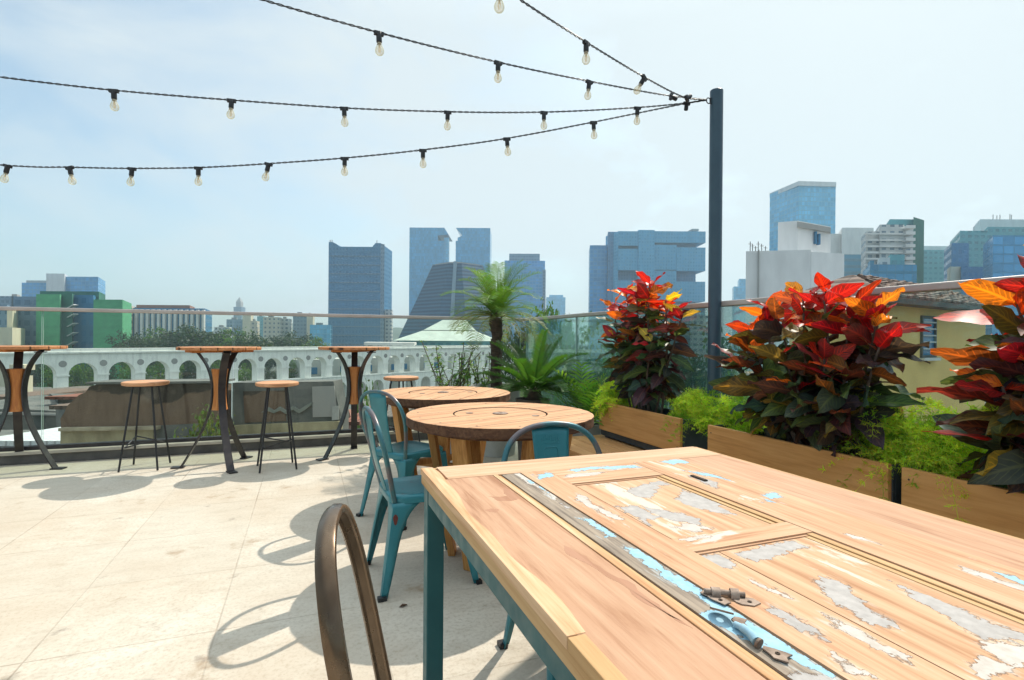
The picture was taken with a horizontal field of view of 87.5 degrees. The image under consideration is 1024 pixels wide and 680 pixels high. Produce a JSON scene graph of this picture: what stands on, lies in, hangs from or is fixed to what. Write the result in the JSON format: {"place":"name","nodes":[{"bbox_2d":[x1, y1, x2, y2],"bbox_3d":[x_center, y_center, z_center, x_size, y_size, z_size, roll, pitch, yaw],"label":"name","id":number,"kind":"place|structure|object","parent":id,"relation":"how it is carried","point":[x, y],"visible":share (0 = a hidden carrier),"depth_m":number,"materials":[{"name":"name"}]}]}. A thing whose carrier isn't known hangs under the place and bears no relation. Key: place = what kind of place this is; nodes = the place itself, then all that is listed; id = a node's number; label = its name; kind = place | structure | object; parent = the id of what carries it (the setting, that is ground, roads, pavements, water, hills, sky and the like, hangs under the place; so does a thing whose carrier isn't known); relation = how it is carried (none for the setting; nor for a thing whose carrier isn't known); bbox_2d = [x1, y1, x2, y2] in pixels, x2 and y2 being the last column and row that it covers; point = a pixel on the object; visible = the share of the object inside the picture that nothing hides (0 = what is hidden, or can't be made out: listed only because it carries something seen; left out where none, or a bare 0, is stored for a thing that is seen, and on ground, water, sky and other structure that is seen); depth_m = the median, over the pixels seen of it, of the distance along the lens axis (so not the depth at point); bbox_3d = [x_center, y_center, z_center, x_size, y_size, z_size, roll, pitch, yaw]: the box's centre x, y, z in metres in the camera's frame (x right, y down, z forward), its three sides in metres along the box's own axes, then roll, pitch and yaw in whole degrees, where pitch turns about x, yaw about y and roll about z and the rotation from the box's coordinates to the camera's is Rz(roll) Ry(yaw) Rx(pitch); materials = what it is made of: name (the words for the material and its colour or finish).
{"place":"outdoors","nodes":[
{"label":"outdoors","id":0,"kind":"place"},
{"bbox_2d":[0,427,60,446],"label":"house","id":1,"kind":"structure","parent":0,"point":[51,436],"depth_m":10.96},
{"bbox_2d":[49,403,69,427],"bbox_3d":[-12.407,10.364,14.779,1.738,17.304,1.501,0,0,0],"label":"house","id":2,"kind":"structure","parent":0,"point":[60,409],"depth_m":14.53,"materials":[{"name":"concrete"}]},
{"bbox_2d":[131,305,211,374],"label":"office slab","id":3,"kind":"structure","parent":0,"point":[165,322],"depth_m":261.64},
{"bbox_2d":[0,439,546,679],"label":"terrace floor","id":4,"kind":"structure","parent":0,"point":[200,566],"depth_m":2.54,"materials":[{"name":"tile"}]},
{"bbox_2d":[0,345,67,469],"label":"bar table","id":5,"kind":"object","parent":4,"relation":"on","point":[16,378],"visible":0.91,"depth_m":4.55,"materials":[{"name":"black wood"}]},
{"bbox_2d":[117,380,170,471],"bbox_3d":[-3.191,0.734,4.662,0.354,0.752,0.354,0,0,-14],"label":"bar stool","id":6,"kind":"object","parent":4,"relation":"on","point":[144,383],"visible":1,"depth_m":4.59,"materials":[{"name":"black metal"}]},
{"bbox_2d":[0,433,427,464],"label":"kerb","id":7,"kind":"structure","parent":4,"relation":"on","point":[71,456],"depth_m":5.16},
{"bbox_2d":[0,429,421,455],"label":"kerb coping","id":8,"kind":"object","parent":7,"relation":"on","point":[85,449],"depth_m":5.15,"materials":[{"name":"concrete"}]},
{"bbox_2d":[0,306,524,451],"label":"glass railing","id":9,"kind":"object","parent":8,"relation":"on","point":[112,443],"visible":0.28,"depth_m":5.26,"materials":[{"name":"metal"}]},
{"bbox_2d":[170,346,261,473],"bbox_3d":[-2.578,0.588,4.735,0.681,1.054,0.709,0,0,-45],"label":"bar table","id":10,"kind":"object","parent":4,"relation":"on","point":[219,383],"visible":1,"depth_m":4.69,"materials":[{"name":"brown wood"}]},
{"bbox_2d":[255,380,298,472],"bbox_3d":[-2.059,0.743,4.692,0.354,0.752,0.354,0,0,-29],"label":"bar stool","id":11,"kind":"object","parent":4,"relation":"on","point":[285,384],"visible":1,"depth_m":4.64,"materials":[{"name":"brown wood"}]},
{"bbox_2d":[316,346,389,460],"bbox_3d":[-1.527,0.595,5.242,0.708,1.054,0.681,0,0,14],"label":"bar table","id":12,"kind":"object","parent":4,"relation":"on","point":[354,373],"visible":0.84,"depth_m":5.20,"materials":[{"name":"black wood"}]},
{"bbox_2d":[315,503,391,679],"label":"hoop chair","id":13,"kind":"object","parent":4,"relation":"on","point":[332,634],"visible":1,"depth_m":0.73,"materials":[{"name":"brown metal"}]},
{"bbox_2d":[383,375,419,442],"bbox_3d":[-1.131,0.747,5.452,0.354,0.752,0.354,1,0,44],"label":"bar stool","id":14,"kind":"object","parent":4,"relation":"on","point":[399,378],"visible":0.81,"depth_m":5.36,"materials":[{"name":"brown wood"}]},
{"bbox_2d":[356,390,447,530],"bbox_3d":[-0.689,0.721,3.489,0.466,0.826,0.502,1,0,37],"label":"metal chair","id":15,"kind":"object","parent":4,"relation":"on","point":[405,455],"visible":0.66,"depth_m":3.32,"materials":[{"name":"teal metal"}]},
{"bbox_2d":[362,406,481,602],"bbox_3d":[-0.461,0.725,2.610,0.502,0.826,0.466,0,0,-24],"label":"metal chair","id":16,"kind":"object","parent":4,"relation":"on","point":[401,498],"visible":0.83,"depth_m":2.44,"materials":[{"name":"teal metal"}]},
{"bbox_2d":[381,386,509,475],"bbox_3d":[-0.511,0.757,3.952,0.988,0.754,0.989,0,0,15],"label":"spool table","id":17,"kind":"object","parent":4,"relation":"on","point":[407,398],"visible":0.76,"depth_m":3.76,"materials":[{"name":"wood"}]},
{"bbox_2d":[419,340,481,453],"bbox_3d":[-0.597,0.567,5.443,0.649,1.125,0.666,0,0,0],"label":"potted shrub","id":18,"kind":"object","parent":4,"relation":"on","point":[460,377],"visible":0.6,"depth_m":5.35,"materials":[{"name":"green plant"}]},
{"bbox_2d":[461,353,490,386],"bbox_3d":[-0.367,0.629,5.622,0.417,1.004,0.378,0,0,0],"label":"potted shrub","id":19,"kind":"object","parent":4,"relation":"on","point":[476,379],"visible":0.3,"depth_m":5.64,"materials":[{"name":"green plant"}]},
{"bbox_2d":[440,259,550,456],"bbox_3d":[-0.174,0.158,5.352,1.153,1.950,1.126,0,0,0],"label":"date palm","id":20,"kind":"object","parent":4,"relation":"on","point":[496,299],"visible":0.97,"depth_m":5.25,"materials":[{"name":"plant"}]},
{"bbox_2d":[406,402,593,573],"bbox_3d":[-0.065,0.763,2.862,0.989,0.754,0.988,0,0,-40],"label":"spool table","id":21,"kind":"object","parent":4,"relation":"on","point":[466,428],"visible":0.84,"depth_m":2.68,"materials":[{"name":"brown wood"}]},
{"bbox_2d":[470,329,595,460],"bbox_3d":[0.194,0.518,4.900,1.164,1.237,1.156,1,0,27],"label":"sago palm","id":22,"kind":"object","parent":4,"relation":"on","point":[533,373],"visible":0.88,"depth_m":4.78,"materials":[{"name":"plant"}]},
{"bbox_2d":[497,421,601,679],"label":"metal chair","id":23,"kind":"object","parent":4,"relation":"on","point":[550,439],"visible":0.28,"depth_m":2.09,"materials":[{"name":"teal metal"}]},
{"bbox_2d":[533,361,609,435],"bbox_3d":[0.667,0.665,4.671,0.778,0.951,0.833,1,0,43],"label":"areca palm","id":24,"kind":"object","parent":4,"relation":"on","point":[588,401],"visible":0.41,"depth_m":4.57,"materials":[{"name":"plant"}]},
{"bbox_2d":[569,435,645,455],"bbox_3d":[1.635,0.971,1.490,0.673,0.375,6.000,0,0,-21],"label":"bench","id":25,"kind":"object","parent":4,"relation":"on","point":[581,445],"visible":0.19,"depth_m":3.87,"materials":[{"name":"brown wood"}]},
{"bbox_2d":[599,401,707,449],"bbox_3d":[0.991,0.630,3.849,0.264,0.282,1.000,0,0,-21],"label":"planter box","id":26,"kind":"object","parent":25,"relation":"on","point":[637,427],"visible":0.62,"depth_m":3.67,"materials":[{"name":"brown wood"}]},
{"bbox_2d":[590,380,636,418],"bbox_3d":[0.797,0.459,4.199,0.377,0.344,0.524,0,0,10],"label":"asparagus fern","id":27,"kind":"object","parent":26,"relation":"on","point":[610,396],"visible":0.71,"depth_m":4.12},
{"bbox_2d":[595,271,705,413],"bbox_3d":[0.954,0.040,3.935,0.540,1.057,1.072,0,0,-21],"label":"croton plant","id":28,"kind":"object","parent":26,"relation":"on","point":[641,364],"visible":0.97,"depth_m":3.77,"materials":[{"name":"red plant"}]},
{"bbox_2d":[660,387,735,443],"bbox_3d":[1.184,0.496,3.349,0.447,0.408,0.630,0,0,-21],"label":"asparagus fern","id":29,"kind":"object","parent":26,"relation":"on","point":[686,406],"visible":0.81,"depth_m":3.35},
{"bbox_2d":[708,424,910,504],"bbox_3d":[1.440,0.636,2.677,0.264,0.282,1.050,0,0,-21],"label":"planter box","id":30,"kind":"object","parent":25,"relation":"on","point":[783,455],"visible":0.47,"depth_m":2.49,"materials":[{"name":"brown wood"}]},
{"bbox_2d":[691,395,764,434],"bbox_3d":[1.350,0.491,3.099,0.363,0.393,0.562,0,0,-21],"label":"asparagus fern","id":31,"kind":"object","parent":30,"relation":"on","point":[728,417],"visible":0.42,"depth_m":3.12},
{"bbox_2d":[704,272,931,459],"bbox_3d":[1.436,0.136,2.599,0.624,0.915,1.084,0,0,-21],"label":"croton plant","id":32,"kind":"object","parent":30,"relation":"on","point":[812,400],"visible":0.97,"depth_m":2.42,"materials":[{"name":"red plant"}]},
{"bbox_2d":[817,390,998,523],"bbox_3d":[1.621,0.457,2.257,0.605,0.522,1.039,0,0,-21],"label":"asparagus fern","id":33,"kind":"object","parent":30,"relation":"on","point":[900,447],"visible":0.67,"depth_m":2.12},
{"bbox_2d":[901,465,1023,538],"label":"planter box","id":34,"kind":"object","parent":25,"relation":"on","point":[995,508],"visible":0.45,"depth_m":1.89,"materials":[{"name":"brown wood"}]},
{"bbox_2d":[916,245,1023,493],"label":"croton plant","id":35,"kind":"object","parent":34,"relation":"on","point":[995,380],"visible":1,"depth_m":1.84,"materials":[{"name":"red plant"}]},
{"bbox_2d":[706,88,722,424],"bbox_3d":[1.307,-0.228,3.449,0.170,2.757,0.170,0,0,-21],"label":"light pole","id":36,"kind":"object","parent":4,"relation":"on","point":[715,216],"visible":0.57,"depth_m":3.41,"materials":[{"name":"metal"}]},
{"bbox_2d":[0,76,689,127],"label":"string light","id":37,"kind":"object","parent":36,"relation":"hanging from","point":[230,101],"visible":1,"depth_m":3.04,"materials":[{"name":"black plastic"}]},
{"bbox_2d":[0,100,705,182],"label":"string light","id":38,"kind":"object","parent":36,"relation":"hanging from","point":[6,170],"visible":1,"depth_m":3.20,"materials":[{"name":"black plastic"}]},
{"bbox_2d":[260,0,701,100],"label":"string light","id":39,"kind":"object","parent":36,"relation":"hanging from","point":[381,34],"visible":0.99,"depth_m":2.73,"materials":[{"name":"black plastic"}]},
{"bbox_2d":[498,0,705,102],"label":"string light","id":40,"kind":"object","parent":36,"relation":"hanging from","point":[587,44],"visible":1,"depth_m":2.66,"materials":[{"name":"black plastic"}]},
{"bbox_2d":[421,447,1023,679],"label":"table","id":41,"kind":"object","parent":4,"relation":"on","point":[689,563],"visible":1,"depth_m":0.92,"materials":[{"name":"brown wood"}]},
{"bbox_2d":[576,478,768,538],"bbox_3d":[0.363,0.401,1.291,0.254,0.016,0.407,0,0,-21],"label":"door panel","id":42,"kind":"structure","parent":41,"relation":"in","point":[674,512],"depth_m":1.25,"materials":[{"name":"brown wood"}]},
{"bbox_2d":[701,552,962,679],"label":"door panel","id":43,"kind":"structure","parent":41,"relation":"in","point":[911,662],"depth_m":0.75,"materials":[{"name":"brown wood"}]},
{"bbox_2d":[719,537,1023,679],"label":"door panel","id":44,"kind":"structure","parent":41,"relation":"in","point":[967,641],"depth_m":0.79,"materials":[{"name":"brown wood"}]},
{"bbox_2d":[409,227,451,314],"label":"glass tower","id":45,"kind":"structure","parent":0,"point":[429,248],"depth_m":639.73,"materials":[{"name":"glass"}]},
{"bbox_2d":[397,261,515,344],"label":"pyramid church","id":46,"kind":"structure","parent":0,"point":[441,278],"depth_m":346.30,"materials":[{"name":"concrete"}]},
{"bbox_2d":[456,228,491,274],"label":"glass tower","id":47,"kind":"structure","parent":0,"point":[473,245],"depth_m":639.69,"materials":[{"name":"glass"}]},
{"bbox_2d":[0,0,1023,330],"label":"sky","id":48,"kind":"structure","parent":0,"point":[912,108],"materials":[{"name":"blue"}]},
{"bbox_2d":[504,254,545,336],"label":"stepped tower","id":49,"kind":"structure","parent":0,"point":[536,282],"depth_m":559.90,"materials":[{"name":"blue glass"}]},
{"bbox_2d":[546,295,564,315],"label":"tower block","id":50,"kind":"structure","parent":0,"point":[559,303],"depth_m":899.84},
{"bbox_2d":[147,364,985,409],"bbox_3d":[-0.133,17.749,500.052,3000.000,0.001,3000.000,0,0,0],"label":"ground","id":51,"kind":"structure","parent":0,"point":[273,369],"depth_m":286.11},
{"bbox_2d":[0,304,24,386],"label":"flats","id":52,"kind":"structure","parent":51,"relation":"on","point":[11,333],"depth_m":162.13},
{"bbox_2d":[0,395,56,429],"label":"neighbour house","id":53,"kind":"structure","parent":51,"relation":"on","point":[48,417],"depth_m":17.01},
{"bbox_2d":[30,364,48,386],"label":"broadleaf tree","id":54,"kind":"object","parent":51,"relation":"on","point":[37,370],"visible":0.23,"depth_m":128.07,"materials":[{"name":"green plant"}]},
{"bbox_2d":[0,388,87,399],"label":"house","id":55,"kind":"structure","parent":51,"relation":"on","point":[56,391],"depth_m":26.80,"materials":[{"name":"tile"}]},
{"bbox_2d":[0,386,89,393],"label":"house","id":56,"kind":"structure","parent":51,"relation":"on","point":[35,388],"depth_m":49.41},
{"bbox_2d":[40,364,82,387],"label":"broadleaf tree","id":57,"kind":"object","parent":51,"relation":"on","point":[49,373],"visible":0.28,"depth_m":119.37,"materials":[{"name":"green plant"}]},
{"bbox_2d":[44,393,81,403],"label":"house","id":58,"kind":"structure","parent":51,"relation":"on","point":[62,398],"depth_m":18.18,"materials":[{"name":"red tile"}]},
{"bbox_2d":[22,273,104,296],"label":"tower block","id":59,"kind":"structure","parent":51,"relation":"on","point":[52,282],"depth_m":459.88,"materials":[{"name":"blue glass"}]},
{"bbox_2d":[13,291,131,386],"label":"scaffolded building","id":60,"kind":"structure","parent":51,"relation":"on","point":[81,329],"depth_m":171.97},
{"bbox_2d":[71,363,93,386],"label":"broadleaf tree","id":61,"kind":"object","parent":51,"relation":"on","point":[80,381],"visible":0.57,"depth_m":121.33,"materials":[{"name":"green plant"}]},
{"bbox_2d":[106,329,155,375],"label":"broadleaf tree","id":62,"kind":"object","parent":51,"relation":"on","point":[120,338],"visible":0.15,"depth_m":158.32,"materials":[{"name":"green plant"}]},
{"bbox_2d":[115,363,154,379],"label":"broadleaf tree","id":63,"kind":"object","parent":51,"relation":"on","point":[126,370],"visible":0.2,"depth_m":124.41,"materials":[{"name":"green plant"}]},
{"bbox_2d":[118,331,170,370],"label":"broadleaf tree","id":64,"kind":"object","parent":51,"relation":"on","point":[139,344],"visible":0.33,"depth_m":148.21,"materials":[{"name":"green plant"}]},
{"bbox_2d":[58,378,234,443],"bbox_3d":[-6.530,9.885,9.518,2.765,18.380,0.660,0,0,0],"label":"ruined house","id":65,"kind":"structure","parent":51,"relation":"on","point":[98,411],"depth_m":9.30,"materials":[{"name":"paint"}]},
{"bbox_2d":[156,423,216,438],"bbox_3d":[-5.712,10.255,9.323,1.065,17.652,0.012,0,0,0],"label":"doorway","id":66,"kind":"structure","parent":65,"relation":"in","point":[170,429],"depth_m":9.29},
{"bbox_2d":[146,361,183,378],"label":"broadleaf tree","id":67,"kind":"object","parent":51,"relation":"on","point":[156,372],"visible":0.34,"depth_m":126.17,"materials":[{"name":"green plant"}]},
{"bbox_2d":[139,326,200,363],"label":"broadleaf tree","id":68,"kind":"object","parent":51,"relation":"on","point":[156,337],"visible":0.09,"depth_m":162.28,"materials":[{"name":"green plant"}]},
{"bbox_2d":[157,323,222,372],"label":"broadleaf tree","id":69,"kind":"object","parent":51,"relation":"on","point":[177,341],"visible":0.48,"depth_m":156.75,"materials":[{"name":"green plant"}]},
{"bbox_2d":[180,360,213,378],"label":"broadleaf tree","id":70,"kind":"object","parent":51,"relation":"on","point":[188,373],"visible":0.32,"depth_m":132.78,"materials":[{"name":"green plant"}]},
{"bbox_2d":[161,323,237,369],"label":"broadleaf tree","id":71,"kind":"object","parent":51,"relation":"on","point":[202,337],"visible":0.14,"depth_m":160.57,"materials":[{"name":"green plant"}]},
{"bbox_2d":[173,403,238,437],"bbox_3d":[-4.986,3.045,8.718,0.914,4.099,1.052,0,0,19],"label":"broadleaf tree","id":72,"kind":"object","parent":51,"relation":"on","point":[209,428],"visible":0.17,"depth_m":8.67,"materials":[{"name":"green plant"}]},
{"bbox_2d":[195,325,248,368],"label":"broadleaf tree","id":73,"kind":"object","parent":51,"relation":"on","point":[232,333],"visible":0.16,"depth_m":167.76,"materials":[{"name":"green plant"}]},
{"bbox_2d":[207,326,256,366],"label":"broadleaf tree","id":74,"kind":"object","parent":51,"relation":"on","point":[227,339],"visible":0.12,"depth_m":163.15,"materials":[{"name":"green plant"}]},
{"bbox_2d":[226,317,242,336],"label":"city block","id":75,"kind":"structure","parent":51,"relation":"on","point":[235,322],"depth_m":519.97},
{"bbox_2d":[233,297,244,318],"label":"clock tower","id":76,"kind":"structure","parent":51,"relation":"on","point":[239,307],"depth_m":945.63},
{"bbox_2d":[238,363,251,380],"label":"broadleaf tree","id":77,"kind":"object","parent":51,"relation":"on","point":[247,373],"visible":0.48,"depth_m":139.03,"materials":[{"name":"green plant"}]},
{"bbox_2d":[242,315,253,341],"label":"city block","id":78,"kind":"structure","parent":51,"relation":"on","point":[247,319],"depth_m":429.97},
{"bbox_2d":[225,331,277,380],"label":"broadleaf tree","id":79,"kind":"object","parent":51,"relation":"on","point":[252,343],"visible":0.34,"depth_m":158.97,"materials":[{"name":"green plant"}]},
{"bbox_2d":[0,345,522,416],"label":"aqueduct","id":80,"kind":"object","parent":51,"relation":"on","point":[61,363],"visible":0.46,"depth_m":132.08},
{"bbox_2d":[263,316,281,362],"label":"city block","id":81,"kind":"structure","parent":51,"relation":"on","point":[272,325],"depth_m":389.98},
{"bbox_2d":[258,329,309,367],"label":"broadleaf tree","id":82,"kind":"object","parent":51,"relation":"on","point":[282,339],"visible":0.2,"depth_m":190.94,"materials":[{"name":"green plant"}]},
{"bbox_2d":[282,317,291,343],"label":"city block","id":83,"kind":"structure","parent":51,"relation":"on","point":[286,324],"depth_m":409.98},
{"bbox_2d":[232,379,348,434],"bbox_3d":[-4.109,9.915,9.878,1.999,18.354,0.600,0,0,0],"label":"neighbour house","id":84,"kind":"structure","parent":51,"relation":"on","point":[316,405],"depth_m":9.64,"materials":[{"name":"paint"}]},
{"bbox_2d":[275,332,323,346],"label":"broadleaf tree","id":85,"kind":"object","parent":51,"relation":"on","point":[292,343],"visible":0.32,"depth_m":188.12,"materials":[{"name":"green plant"}]},
{"bbox_2d":[293,312,306,342],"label":"city block","id":86,"kind":"structure","parent":51,"relation":"on","point":[300,325],"depth_m":469.97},
{"bbox_2d":[310,323,331,345],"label":"city block","id":87,"kind":"structure","parent":51,"relation":"on","point":[324,332],"depth_m":379.99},
{"bbox_2d":[328,240,391,345],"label":"office tower","id":88,"kind":"structure","parent":51,"relation":"on","point":[359,280],"depth_m":419.91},
{"bbox_2d":[349,399,412,427],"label":"house","id":89,"kind":"structure","parent":51,"relation":"on","point":[390,417],"depth_m":25.16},
{"bbox_2d":[289,355,486,389],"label":"flats","id":90,"kind":"structure","parent":51,"relation":"on","point":[316,368],"depth_m":166.42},
{"bbox_2d":[385,309,392,341],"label":"flats","id":91,"kind":"structure","parent":51,"relation":"on","point":[388,325],"depth_m":429.98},
{"bbox_2d":[364,342,416,345],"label":"hall","id":92,"kind":"structure","parent":51,"relation":"on","point":[391,343],"depth_m":188.01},
{"bbox_2d":[396,320,491,345],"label":"pavilion","id":93,"kind":"structure","parent":51,"relation":"on","point":[440,333],"depth_m":218.06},
{"bbox_2d":[500,306,549,383],"bbox_3d":[1.573,7.388,59.759,7.265,23.275,7.747,0,0,-33],"label":"broadleaf tree","id":94,"kind":"object","parent":51,"relation":"on","point":[518,343],"visible":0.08,"depth_m":59.31,"materials":[{"name":"green plant"}]},
{"bbox_2d":[512,296,559,378],"bbox_3d":[3.893,7.449,51.778,7.884,23.232,7.752,0,0,5],"label":"broadleaf tree","id":95,"kind":"object","parent":51,"relation":"on","point":[548,310],"visible":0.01,"depth_m":51.67,"materials":[{"name":"green plant"}]},
{"bbox_2d":[588,229,705,312],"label":"blocky headquarters","id":96,"kind":"structure","parent":51,"relation":"on","point":[619,259],"depth_m":446.28,"materials":[{"name":"blue glass"}]},
{"bbox_2d":[732,279,745,299],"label":"flats","id":97,"kind":"structure","parent":51,"relation":"on","point":[738,291],"depth_m":619.86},
{"bbox_2d":[861,217,923,283],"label":"balcony flats","id":98,"kind":"structure","parent":51,"relation":"on","point":[900,236],"depth_m":217.88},
{"bbox_2d":[924,246,947,282],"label":"flats","id":99,"kind":"structure","parent":51,"relation":"on","point":[933,264],"depth_m":329.87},
{"bbox_2d":[944,243,982,297],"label":"flats","id":100,"kind":"structure","parent":51,"relation":"on","point":[956,263],"depth_m":239.88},
{"bbox_2d":[746,221,843,346],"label":"white building","id":101,"kind":"structure","parent":0,"point":[803,255],"depth_m":132.08,"materials":[{"name":"concrete"}]},
{"bbox_2d":[769,181,835,250],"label":"office tower","id":102,"kind":"structure","parent":0,"point":[813,202],"depth_m":401.41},
{"bbox_2d":[831,228,873,253],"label":"white tower","id":103,"kind":"structure","parent":0,"point":[845,240],"depth_m":339.83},
{"bbox_2d":[844,254,860,275],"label":"office block","id":104,"kind":"structure","parent":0,"point":[852,264],"depth_m":249.90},
{"bbox_2d":[863,254,916,282],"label":"office block","id":105,"kind":"structure","parent":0,"point":[893,266],"depth_m":189.93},
{"bbox_2d":[781,274,1005,453],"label":"yellow house","id":106,"kind":"structure","parent":0,"point":[924,307],"depth_m":10.99,"materials":[{"name":"paint"}]},
{"bbox_2d":[919,315,940,360],"bbox_3d":[8.533,-0.036,10.995,0.830,0.914,0.200,0,0,-33],"label":"window","id":107,"kind":"structure","parent":106,"relation":"in","point":[925,355],"depth_m":10.97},
{"bbox_2d":[950,214,1023,266],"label":"office block","id":108,"kind":"structure","parent":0,"point":[981,234],"depth_m":262.84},
{"bbox_2d":[983,235,1023,334],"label":"office block","id":109,"kind":"structure","parent":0,"point":[1000,256],"depth_m":199.92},
{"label":"side kerb","id":110,"kind":"structure","parent":0,"visible":0},
{"bbox_2d":[525,275,1023,427],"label":"glass railing","id":111,"kind":"object","parent":110,"relation":"on","point":[581,332],"visible":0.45,"depth_m":3.94,"materials":[{"name":"glass"}]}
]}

